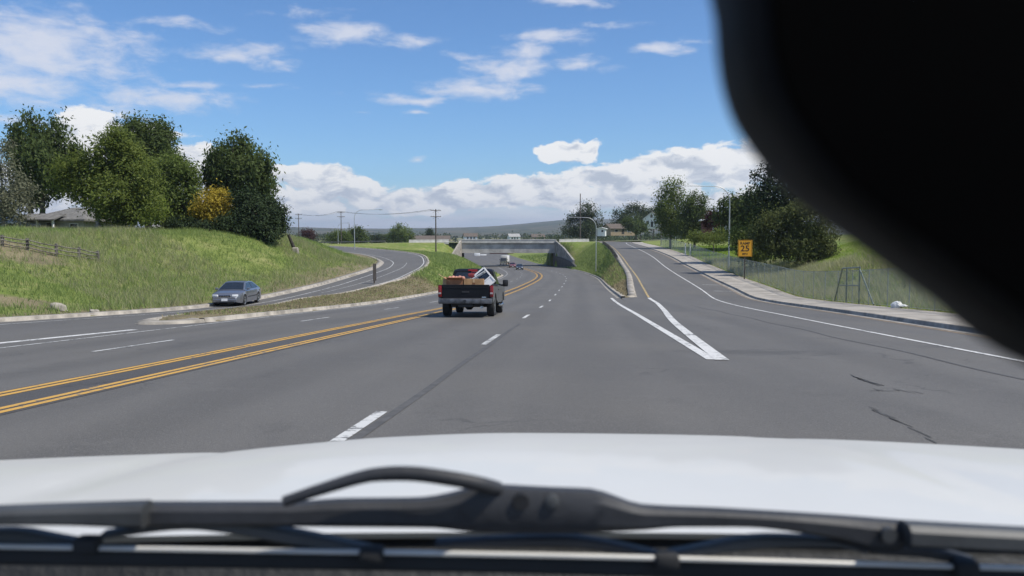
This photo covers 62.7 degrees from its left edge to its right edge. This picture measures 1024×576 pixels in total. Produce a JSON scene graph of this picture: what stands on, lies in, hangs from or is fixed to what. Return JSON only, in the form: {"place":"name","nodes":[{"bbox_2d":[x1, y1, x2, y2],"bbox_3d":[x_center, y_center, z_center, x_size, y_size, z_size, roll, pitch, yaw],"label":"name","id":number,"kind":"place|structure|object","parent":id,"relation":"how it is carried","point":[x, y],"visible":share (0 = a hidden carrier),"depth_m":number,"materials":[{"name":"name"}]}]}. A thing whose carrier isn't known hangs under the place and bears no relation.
{"place":"outdoors","nodes":[
{"label":"outdoors","id":0,"kind":"place"},
{"bbox_2d":[0,0,789,228],"label":"sky","id":1,"kind":"structure","parent":0,"point":[481,113],"materials":[{"name":"blue"}]},
{"bbox_2d":[0,241,934,459],"bbox_3d":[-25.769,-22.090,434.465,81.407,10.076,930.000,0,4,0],"label":"road","id":2,"kind":"structure","parent":0,"point":[580,352],"depth_m":10.74,"materials":[{"name":"asphalt"}]},
{"bbox_2d":[138,318,204,324],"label":"kerb","id":3,"kind":"structure","parent":2,"relation":"on","point":[161,322],"depth_m":28.56,"materials":[{"name":"concrete"}]},
{"bbox_2d":[1,271,505,347],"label":"lane marking","id":4,"kind":"object","parent":2,"relation":"on","point":[192,325],"visible":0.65,"depth_m":25.12,"materials":[{"name":"white paint"}]},
{"bbox_2d":[0,270,536,393],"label":"lane marking","id":5,"kind":"object","parent":2,"relation":"on","point":[188,356],"visible":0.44,"depth_m":13.90,"materials":[{"name":"yellow paint"}]},
{"bbox_2d":[0,272,537,395],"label":"lane marking","id":6,"kind":"object","parent":2,"relation":"on","point":[194,357],"visible":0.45,"depth_m":13.89,"materials":[{"name":"yellow paint"}]},
{"bbox_2d":[0,269,541,408],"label":"lane marking","id":7,"kind":"object","parent":2,"relation":"on","point":[3,407],"visible":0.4,"depth_m":12.08,"materials":[{"name":"yellow paint"}]},
{"bbox_2d":[0,263,542,414],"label":"median strip","id":8,"kind":"object","parent":2,"relation":"on","point":[15,398],"visible":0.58,"depth_m":12.67,"materials":[{"name":"paint"}]},
{"bbox_2d":[0,269,542,412],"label":"lane marking","id":9,"kind":"object","parent":2,"relation":"on","point":[24,406],"visible":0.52,"depth_m":11.82,"materials":[{"name":"yellow paint"}]},
{"bbox_2d":[97,270,516,350],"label":"lane marking","id":10,"kind":"object","parent":2,"relation":"on","point":[170,340],"visible":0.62,"depth_m":18.36,"materials":[{"name":"white paint"}]},
{"bbox_2d":[199,273,502,321],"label":"kerb","id":11,"kind":"structure","parent":2,"relation":"on","point":[242,316],"depth_m":39.33,"materials":[{"name":"concrete"}]},
{"bbox_2d":[348,323,519,439],"bbox_3d":[-0.696,1.196,14.502,0.124,1.209,22.876,0,4,5],"label":"tar seam","id":12,"kind":"object","parent":2,"relation":"on","point":[380,421],"visible":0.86,"depth_m":9.59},
{"bbox_2d":[329,267,566,441],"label":"lane marking","id":13,"kind":"object","parent":2,"relation":"on","point":[355,428],"visible":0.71,"depth_m":7.77,"materials":[{"name":"white paint"}]},
{"bbox_2d":[438,268,507,315],"bbox_3d":[-1.481,0.129,32.924,2.540,1.800,6.010,0,0,4],"label":"pickup truck","id":14,"kind":"object","parent":2,"relation":"on","point":[491,298],"visible":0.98,"depth_m":30.22,"materials":[{"name":"black metal"}]},
{"bbox_2d":[444,277,463,284],"bbox_3d":[-2.116,0.020,30.600,0.765,0.852,0.623,0,0,8],"label":"cardboard box","id":15,"kind":"object","parent":14,"relation":"in","point":[456,281],"visible":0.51,"depth_m":30.39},
{"bbox_2d":[464,279,483,284],"bbox_3d":[-1.378,0.057,30.584,0.720,0.780,0.505,0,0,1],"label":"cardboard box","id":16,"kind":"object","parent":14,"relation":"in","point":[473,281],"visible":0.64,"depth_m":30.33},
{"bbox_2d":[472,270,485,278],"bbox_3d":[-1.272,-0.439,31.332,0.795,0.477,0.138,-1,4,-20],"label":"ladder","id":17,"kind":"object","parent":14,"relation":"on","point":[479,275],"visible":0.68,"depth_m":31.34,"materials":[{"name":"metal"}]},
{"bbox_2d":[474,267,495,285],"bbox_3d":[-1.013,-0.370,31.431,0.500,0.720,0.050,-40,-10,-1],"label":"window frame","id":18,"kind":"object","parent":14,"relation":"on","point":[488,278],"visible":0.73,"depth_m":31.42,"materials":[{"name":"white paint"}]},
{"bbox_2d":[499,255,508,264],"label":"box truck","id":19,"kind":"object","parent":2,"relation":"on","point":[503,259],"visible":0.95,"depth_m":273.53,"materials":[{"name":"metal"}]},
{"bbox_2d":[0,433,1023,575],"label":"white car","id":20,"kind":"object","parent":2,"relation":"on","point":[535,504],"visible":1,"depth_m":0.67,"materials":[{"name":"paint"}]},
{"bbox_2d":[516,264,523,269],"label":"sedan car","id":21,"kind":"object","parent":2,"relation":"on","point":[519,266],"visible":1,"depth_m":203.14,"materials":[{"name":"blue paint"}]},
{"bbox_2d":[573,269,623,297],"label":"kerb","id":22,"kind":"structure","parent":2,"relation":"on","point":[612,291],"depth_m":89.39,"materials":[{"name":"concrete"}]},
{"bbox_2d":[611,298,712,358],"bbox_3d":[5.236,0.955,37.130,0.190,2.361,46.152,0,4,5],"label":"lane marking","id":23,"kind":"object","parent":2,"relation":"on","point":[700,352],"visible":0.99,"depth_m":19.85,"materials":[{"name":"white paint"}]},
{"bbox_2d":[0,223,942,320],"bbox_3d":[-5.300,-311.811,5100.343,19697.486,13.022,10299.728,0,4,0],"label":"ground","id":24,"kind":"structure","parent":0,"point":[575,250],"depth_m":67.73,"materials":[{"name":"plant"}]},
{"bbox_2d":[0,215,26,226],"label":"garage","id":25,"kind":"structure","parent":24,"relation":"on","point":[11,222],"depth_m":96.43,"materials":[{"name":"grey"}]},
{"bbox_2d":[0,135,48,226],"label":"birch tree","id":26,"kind":"object","parent":24,"relation":"on","point":[10,203],"visible":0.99,"depth_m":79.49,"materials":[{"name":"green plant"}]},
{"bbox_2d":[0,104,93,213],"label":"cottonwood tree","id":27,"kind":"object","parent":24,"relation":"on","point":[35,149],"visible":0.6,"depth_m":95.79,"materials":[{"name":"green plant"}]},
{"bbox_2d":[0,235,99,259],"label":"rail fence","id":28,"kind":"object","parent":24,"relation":"on","point":[27,243],"visible":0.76,"depth_m":55.42,"materials":[{"name":"brown wood"}]},
{"bbox_2d":[50,302,67,310],"bbox_3d":[-21.674,0.906,40.102,0.795,0.440,0.746,-3,4,-37],"label":"rock","id":29,"kind":"object","parent":24,"relation":"on","point":[62,306],"visible":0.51,"depth_m":39.94,"materials":[{"name":"stone"}]},
{"bbox_2d":[20,207,122,228],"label":"grey house","id":30,"kind":"structure","parent":24,"relation":"on","point":[66,217],"depth_m":83.73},
{"bbox_2d":[43,123,172,229],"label":"broadleaf tree","id":31,"kind":"object","parent":24,"relation":"on","point":[124,201],"visible":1,"depth_m":72.66,"materials":[{"name":"green plant"}]},
{"bbox_2d":[111,190,172,228],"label":"broadleaf tree","id":32,"kind":"object","parent":24,"relation":"on","point":[154,211],"visible":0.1,"depth_m":81.04,"materials":[{"name":"green plant"}]},
{"bbox_2d":[98,109,189,227],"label":"broadleaf tree","id":33,"kind":"object","parent":24,"relation":"on","point":[161,136],"visible":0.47,"depth_m":93.65,"materials":[{"name":"green plant"}]},
{"bbox_2d":[143,145,205,227],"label":"broadleaf tree","id":34,"kind":"object","parent":24,"relation":"on","point":[188,180],"visible":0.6,"depth_m":86.93,"materials":[{"name":"green plant"}]},
{"bbox_2d":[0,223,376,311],"bbox_3d":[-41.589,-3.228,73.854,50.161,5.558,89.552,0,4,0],"label":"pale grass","id":35,"kind":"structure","parent":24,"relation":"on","point":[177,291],"depth_m":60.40,"materials":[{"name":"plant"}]},
{"bbox_2d":[155,211,222,230],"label":"hedge bush","id":36,"kind":"object","parent":24,"relation":"on","point":[172,222],"visible":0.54,"depth_m":82.11,"materials":[{"name":"green plant"}]},
{"bbox_2d":[187,178,233,223],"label":"golden tree","id":37,"kind":"object","parent":24,"relation":"on","point":[212,205],"visible":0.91,"depth_m":83.07,"materials":[{"name":"yellow plant"}]},
{"bbox_2d":[0,246,425,344],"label":"entry ramp","id":38,"kind":"structure","parent":24,"relation":"on","point":[25,330],"depth_m":39.31,"materials":[{"name":"asphalt"}]},
{"bbox_2d":[0,329,130,343],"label":"lane marking","id":39,"kind":"object","parent":38,"relation":"on","point":[62,336],"visible":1,"depth_m":21.83,"materials":[{"name":"white paint"}]},
{"bbox_2d":[0,252,383,321],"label":"kerb","id":40,"kind":"structure","parent":38,"relation":"on","point":[379,263],"depth_m":45.74,"materials":[{"name":"concrete"}]},
{"bbox_2d":[0,254,393,324],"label":"lane marking","id":41,"kind":"object","parent":38,"relation":"on","point":[237,306],"visible":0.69,"depth_m":54.33,"materials":[{"name":"white paint"}]},
{"bbox_2d":[212,280,260,305],"bbox_3d":[-17.043,0.271,52.121,2.120,1.445,5.008,0,3,-1],"label":"sedan car","id":42,"kind":"object","parent":38,"relation":"on","point":[242,292],"visible":1,"depth_m":50.91,"materials":[{"name":"blue paint"}]},
{"bbox_2d":[136,246,428,323],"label":"kerb","id":43,"kind":"structure","parent":38,"relation":"on","point":[402,278],"depth_m":75.62,"materials":[{"name":"concrete"}]},
{"bbox_2d":[319,241,384,243],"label":"guard rail","id":44,"kind":"object","parent":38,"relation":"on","point":[331,242],"visible":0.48,"depth_m":251.48,"materials":[{"name":"grey metal"}]},
{"bbox_2d":[287,247,423,300],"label":"lane marking","id":45,"kind":"object","parent":38,"relation":"on","point":[399,277],"visible":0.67,"depth_m":87.69,"materials":[{"name":"white paint"}]},
{"bbox_2d":[196,122,285,223],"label":"cottonwood tree","id":46,"kind":"object","parent":24,"relation":"on","point":[239,163],"visible":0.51,"depth_m":89.85,"materials":[{"name":"green plant"}]},
{"bbox_2d":[210,181,294,247],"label":"bush","id":47,"kind":"object","parent":24,"relation":"on","point":[268,221],"visible":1,"depth_m":82.86,"materials":[{"name":"green plant"}]},
{"bbox_2d":[287,234,298,253],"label":"leaning post","id":48,"kind":"object","parent":24,"relation":"on","point":[293,245],"visible":0.64,"depth_m":86.72,"materials":[{"name":"brown wood"}]},
{"bbox_2d":[162,275,437,316],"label":"dry grass","id":49,"kind":"structure","parent":24,"relation":"on","point":[298,304],"depth_m":53.97,"materials":[{"name":"plant"}]},
{"bbox_2d":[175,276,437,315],"bbox_3d":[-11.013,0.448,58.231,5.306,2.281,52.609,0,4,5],"label":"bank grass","id":50,"kind":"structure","parent":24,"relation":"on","point":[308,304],"depth_m":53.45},
{"bbox_2d":[298,227,319,239],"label":"broadleaf tree","id":51,"kind":"object","parent":24,"relation":"on","point":[310,234],"visible":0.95,"depth_m":327.86,"materials":[{"name":"red plant"}]},
{"bbox_2d":[321,228,352,243],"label":"broadleaf tree","id":52,"kind":"object","parent":24,"relation":"on","point":[333,236],"visible":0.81,"depth_m":289.27,"materials":[{"name":"green plant"}]},
{"bbox_2d":[347,225,370,243],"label":"broadleaf tree","id":53,"kind":"object","parent":24,"relation":"on","point":[360,233],"visible":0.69,"depth_m":298.54,"materials":[{"name":"green plant"}]},
{"bbox_2d":[354,209,381,249],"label":"street light","id":54,"kind":"object","parent":24,"relation":"on","point":[354,227],"visible":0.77,"depth_m":177.49,"materials":[{"name":"metal"}]},
{"bbox_2d":[373,264,375,283],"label":"road sign","id":55,"kind":"object","parent":24,"relation":"on","point":[374,272],"visible":0.79,"depth_m":73.01,"materials":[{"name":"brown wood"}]},
{"bbox_2d":[369,232,390,242],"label":"broadleaf tree","id":56,"kind":"object","parent":24,"relation":"on","point":[380,237],"visible":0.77,"depth_m":417.17,"materials":[{"name":"green plant"}]},
{"bbox_2d":[385,222,417,242],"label":"broadleaf tree","id":57,"kind":"object","parent":24,"relation":"on","point":[400,233],"visible":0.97,"depth_m":376.38,"materials":[{"name":"green plant"}]},
{"bbox_2d":[409,239,448,243],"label":"concrete barrier","id":58,"kind":"object","parent":24,"relation":"on","point":[445,241],"visible":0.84,"depth_m":252.79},
{"bbox_2d":[410,236,449,241],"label":"long building","id":59,"kind":"structure","parent":24,"relation":"on","point":[429,237],"depth_m":392.07,"materials":[{"name":"white"}]},
{"bbox_2d":[425,228,434,235],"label":"pine tree","id":60,"kind":"object","parent":24,"relation":"on","point":[429,231],"visible":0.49,"depth_m":418.93,"materials":[{"name":"green plant"}]},
{"bbox_2d":[430,209,440,251],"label":"utility pole","id":61,"kind":"object","parent":24,"relation":"on","point":[435,210],"visible":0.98,"depth_m":209.34,"materials":[{"name":"brown wood"}]},
{"bbox_2d":[376,247,496,285],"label":"bank grass","id":62,"kind":"structure","parent":24,"relation":"on","point":[440,258],"depth_m":117.97,"materials":[{"name":"plant"}]},
{"bbox_2d":[462,233,477,238],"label":"house","id":63,"kind":"structure","parent":24,"relation":"on","point":[470,236],"depth_m":516.21,"materials":[{"name":"white"}]},
{"bbox_2d":[286,230,692,242],"bbox_3d":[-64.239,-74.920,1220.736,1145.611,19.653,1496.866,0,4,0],"label":"woodland","id":64,"kind":"object","parent":24,"relation":"on","point":[558,237],"visible":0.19,"depth_m":699.64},
{"bbox_2d":[507,234,520,238],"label":"house","id":65,"kind":"structure","parent":24,"relation":"on","point":[513,236],"depth_m":556.17,"materials":[{"name":"white"}]},
{"bbox_2d":[452,239,576,267],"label":"overpass bridge","id":66,"kind":"structure","parent":24,"relation":"on","point":[563,258],"depth_m":253.85,"materials":[{"name":"grey concrete"}]},
{"bbox_2d":[530,234,544,238],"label":"house","id":67,"kind":"structure","parent":24,"relation":"on","point":[533,236],"depth_m":596.35,"materials":[{"name":"beige"}]},
{"bbox_2d":[518,240,622,262],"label":"bank grass","id":68,"kind":"structure","parent":24,"relation":"on","point":[534,257],"depth_m":337.26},
{"bbox_2d":[559,239,588,242],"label":"concrete barrier","id":69,"kind":"object","parent":24,"relation":"on","point":[573,240],"visible":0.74,"depth_m":252.78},
{"bbox_2d":[580,194,580,238],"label":"utility pole","id":70,"kind":"object","parent":24,"relation":"on","point":[580,216],"visible":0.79,"depth_m":260.98,"materials":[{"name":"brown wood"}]},
{"bbox_2d":[553,198,609,240],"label":"broadleaf tree","id":71,"kind":"object","parent":24,"relation":"on","point":[588,226],"visible":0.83,"depth_m":326.55,"materials":[{"name":"green plant"}]},
{"bbox_2d":[568,217,596,270],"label":"street light","id":72,"kind":"object","parent":24,"relation":"on","point":[596,232],"visible":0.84,"depth_m":147.61,"materials":[{"name":"metal"}]},
{"bbox_2d":[565,242,626,286],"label":"bank grass","id":73,"kind":"structure","parent":24,"relation":"on","point":[582,259],"depth_m":163.96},
{"bbox_2d":[597,227,606,235],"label":"shed","id":74,"kind":"structure","parent":24,"relation":"on","point":[601,231],"depth_m":288.15,"materials":[{"name":"white"}]},
{"bbox_2d":[602,241,617,261],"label":"guard rail","id":75,"kind":"object","parent":24,"relation":"on","point":[609,247],"visible":0.66,"depth_m":143.86,"materials":[{"name":"grey metal"}]},
{"bbox_2d":[601,259,630,294],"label":"dry grass","id":76,"kind":"structure","parent":24,"relation":"on","point":[620,286],"depth_m":83.72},
{"bbox_2d":[603,224,634,235],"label":"brown house","id":77,"kind":"structure","parent":24,"relation":"on","point":[615,230],"depth_m":307.53,"materials":[{"name":"beige"}]},
{"bbox_2d":[605,199,650,239],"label":"broadleaf tree","id":78,"kind":"object","parent":24,"relation":"on","point":[636,210],"visible":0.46,"depth_m":337.38,"materials":[{"name":"green plant"}]},
{"bbox_2d":[619,215,650,239],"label":"broadleaf tree","id":79,"kind":"object","parent":24,"relation":"on","point":[632,226],"visible":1,"depth_m":298.40,"materials":[{"name":"green plant"}]},
{"bbox_2d":[641,211,660,228],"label":"white house","id":80,"kind":"structure","parent":24,"relation":"on","point":[650,218],"depth_m":312.72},
{"bbox_2d":[646,206,659,239],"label":"broadleaf tree","id":81,"kind":"object","parent":24,"relation":"on","point":[649,212],"visible":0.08,"depth_m":343.11,"materials":[{"name":"green plant"}]},
{"bbox_2d":[650,175,688,247],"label":"broadleaf tree","id":82,"kind":"object","parent":24,"relation":"on","point":[665,219],"visible":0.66,"depth_m":163.49,"materials":[{"name":"green plant"}]},
{"bbox_2d":[669,189,716,247],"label":"broadleaf tree","id":83,"kind":"object","parent":24,"relation":"on","point":[692,213],"visible":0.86,"depth_m":157.79,"materials":[{"name":"green plant"}]},
{"bbox_2d":[675,185,729,265],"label":"street light","id":84,"kind":"object","parent":24,"relation":"on","point":[729,217],"visible":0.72,"depth_m":97.58,"materials":[{"name":"metal"}]},
{"bbox_2d":[686,225,730,249],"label":"shrub","id":85,"kind":"object","parent":24,"relation":"on","point":[717,237],"visible":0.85,"depth_m":129.26,"materials":[{"name":"green plant"}]},
{"bbox_2d":[699,206,719,252],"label":"maroon tree","id":86,"kind":"object","parent":24,"relation":"on","point":[707,224],"visible":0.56,"depth_m":138.96,"materials":[{"name":"brown plant"}]},
{"bbox_2d":[698,210,724,240],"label":"brick house","id":87,"kind":"structure","parent":24,"relation":"on","point":[705,230],"depth_m":148.78,"materials":[{"name":"white brick"}]},
{"bbox_2d":[708,185,781,260],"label":"broadleaf tree","id":88,"kind":"object","parent":24,"relation":"on","point":[742,214],"visible":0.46,"depth_m":110.39,"materials":[{"name":"green plant"}]},
{"bbox_2d":[738,240,751,278],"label":"speed sign","id":89,"kind":"object","parent":24,"relation":"on","point":[744,248],"visible":0.99,"depth_m":79.91,"materials":[{"name":"yellow metal"}]},
{"bbox_2d":[723,218,781,270],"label":"shrub","id":90,"kind":"object","parent":24,"relation":"on","point":[735,236],"visible":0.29,"depth_m":91.21,"materials":[{"name":"green plant"}]},
{"bbox_2d":[734,163,814,259],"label":"broadleaf tree","id":91,"kind":"object","parent":24,"relation":"on","point":[766,188],"visible":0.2,"depth_m":90.85,"materials":[{"name":"green plant"}]},
{"bbox_2d":[740,197,842,265],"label":"broadleaf tree","id":92,"kind":"object","parent":24,"relation":"on","point":[800,240],"visible":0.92,"depth_m":84.48,"materials":[{"name":"green plant"}]},
{"bbox_2d":[661,239,942,310],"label":"wire fence","id":93,"kind":"object","parent":24,"relation":"on","point":[800,278],"visible":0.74,"depth_m":52.41,"materials":[{"name":"metal"}]},
{"bbox_2d":[834,266,873,304],"bbox_3d":[18.181,-0.056,44.811,0.099,2.283,7.774,0,4,8],"label":"fence brace","id":94,"kind":"object","parent":93,"relation":"attached to","point":[860,275],"visible":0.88,"depth_m":44.66,"materials":[{"name":"paint"}]},
{"bbox_2d":[667,242,941,311],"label":"grass embankment","id":95,"kind":"structure","parent":24,"relation":"on","point":[721,251],"depth_m":84.17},
{"bbox_2d":[606,242,1023,448],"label":"exit ramp","id":96,"kind":"structure","parent":24,"relation":"on","point":[953,404],"depth_m":14.71,"materials":[{"name":"asphalt"}]},
{"bbox_2d":[600,242,636,296],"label":"kerb","id":97,"kind":"structure","parent":96,"relation":"on","point":[630,287],"depth_m":79.79,"materials":[{"name":"concrete"}]},
{"bbox_2d":[611,246,648,296],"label":"lane marking","id":98,"kind":"object","parent":96,"relation":"on","point":[635,275],"visible":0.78,"depth_m":86.94,"materials":[{"name":"yellow paint"}]},
{"bbox_2d":[648,298,728,359],"bbox_3d":[6.645,0.941,36.519,0.487,2.275,45.422,0,4,8],"label":"lane marking","id":99,"kind":"object","parent":96,"relation":"on","point":[713,353],"visible":0.99,"depth_m":19.13,"materials":[{"name":"white paint"}]},
{"bbox_2d":[630,242,970,333],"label":"kerb","id":100,"kind":"structure","parent":96,"relation":"on","point":[935,324],"depth_m":33.74,"materials":[{"name":"concrete"}]},
{"bbox_2d":[637,245,973,335],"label":"tar seam","id":101,"kind":"object","parent":96,"relation":"on","point":[817,310],"visible":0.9,"depth_m":36.07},
{"bbox_2d":[626,243,1016,360],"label":"lane marking","id":102,"kind":"object","parent":96,"relation":"on","point":[849,327],"visible":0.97,"depth_m":21.61,"materials":[{"name":"white paint"}]},
{"bbox_2d":[691,305,1023,379],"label":"tar seam","id":103,"kind":"object","parent":96,"relation":"on","point":[891,348],"visible":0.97,"depth_m":15.47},
{"bbox_2d":[851,374,880,384],"bbox_3d":[4.695,1.224,11.223,0.098,0.066,1.259,0,4,4],"label":"tar crack","id":104,"kind":"object","parent":96,"relation":"on","point":[867,380],"visible":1,"depth_m":11.01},
{"bbox_2d":[872,408,936,442],"bbox_3d":[3.624,1.253,7.843,0.093,0.106,2.027,0,4,7],"label":"tar crack","id":105,"kind":"object","parent":96,"relation":"on","point":[901,422],"visible":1,"depth_m":7.94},
{"bbox_2d":[701,250,944,311],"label":"pale grass","id":106,"kind":"structure","parent":24,"relation":"on","point":[843,261],"depth_m":62.49,"materials":[{"name":"plant"}]},
{"bbox_2d":[284,219,839,237],"bbox_3d":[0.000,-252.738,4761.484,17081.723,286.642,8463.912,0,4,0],"label":"hills","id":107,"kind":"structure","parent":0,"point":[548,227],"depth_m":3320.70,"materials":[{"name":"plant"}]},
{"bbox_2d":[591,239,674,241],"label":"cross street","id":108,"kind":"structure","parent":0,"point":[630,240],"depth_m":261.44,"materials":[{"name":"asphalt"}]},
{"bbox_2d":[632,242,959,324],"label":"sidewalk","id":109,"kind":"structure","parent":0,"point":[754,288],"depth_m":58.13,"materials":[{"name":"concrete"}]},
{"bbox_2d":[890,301,907,307],"bbox_3d":[16.820,0.738,36.506,0.713,0.337,0.522,6,7,61],"label":"trash bag","id":110,"kind":"object","parent":109,"relation":"on","point":[897,304],"visible":0.8,"depth_m":36.41,"materials":[{"name":"white plastic"}]},
{"bbox_2d":[710,0,1023,362],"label":"view mirror","id":111,"kind":"object","parent":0,"point":[889,134],"visible":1,"depth_m":0.15,"materials":[{"name":"black plastic"}]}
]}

